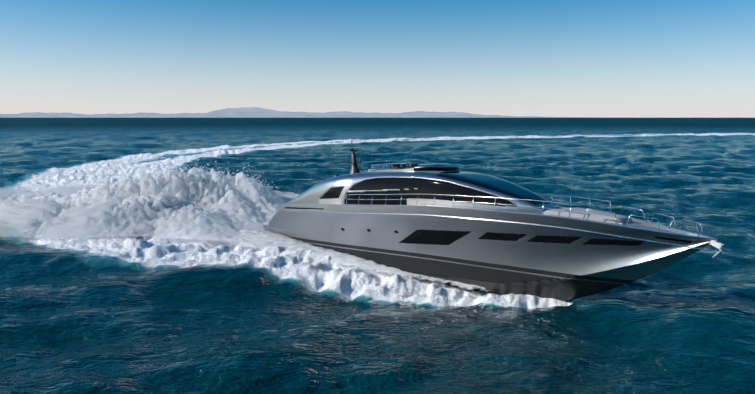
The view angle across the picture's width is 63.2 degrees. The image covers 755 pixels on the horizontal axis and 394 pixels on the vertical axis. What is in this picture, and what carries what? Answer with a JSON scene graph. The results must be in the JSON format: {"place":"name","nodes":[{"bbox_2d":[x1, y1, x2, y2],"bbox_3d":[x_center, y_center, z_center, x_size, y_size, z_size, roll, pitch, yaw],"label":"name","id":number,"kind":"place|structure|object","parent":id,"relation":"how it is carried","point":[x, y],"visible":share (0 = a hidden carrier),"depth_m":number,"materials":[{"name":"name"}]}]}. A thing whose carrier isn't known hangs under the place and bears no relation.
{"place":"outdoors","nodes":[
{"label":"outdoors","id":0,"kind":"place"},
{"bbox_2d":[0,107,629,117],"bbox_3d":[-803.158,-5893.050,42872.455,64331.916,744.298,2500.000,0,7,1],"label":"coast hills","id":1,"kind":"structure","parent":0,"point":[250,112],"depth_m":43098.25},
{"bbox_2d":[0,118,754,393],"bbox_3d":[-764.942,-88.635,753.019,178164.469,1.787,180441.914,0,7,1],"label":"sea","id":2,"kind":"structure","parent":0,"point":[136,315],"depth_m":31.70,"materials":[{"name":"liquid"}]},
{"bbox_2d":[0,167,300,248],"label":"wake foam","id":3,"kind":"object","parent":2,"relation":"on","point":[20,217],"visible":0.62,"depth_m":48.03,"materials":[{"name":"white liquid"}]},
{"bbox_2d":[1,157,289,221],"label":"spray droplets","id":4,"kind":"object","parent":3,"relation":"on","point":[196,175],"visible":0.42,"depth_m":53.89,"materials":[{"name":"white liquid"}]},
{"bbox_2d":[224,229,487,291],"bbox_3d":[-2.274,3.660,38.773,29.449,1.044,6.563,6,10,39],"label":"bow wave foam","id":5,"kind":"object","parent":2,"relation":"on","point":[266,238],"visible":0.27,"depth_m":37.81,"materials":[{"name":"white liquid"}]},
{"bbox_2d":[263,141,723,300],"bbox_3d":[3.369,0.793,35.594,6.495,8.828,31.183,-2,4,-40],"label":"yacht","id":6,"kind":"object","parent":2,"relation":"on","point":[496,235],"visible":0.98,"depth_m":30.65,"materials":[{"name":"silver metal"}]},
{"bbox_2d":[0,0,754,117],"label":"sky","id":7,"kind":"structure","parent":0,"point":[543,58],"materials":[{"name":"blue"}]}
]}

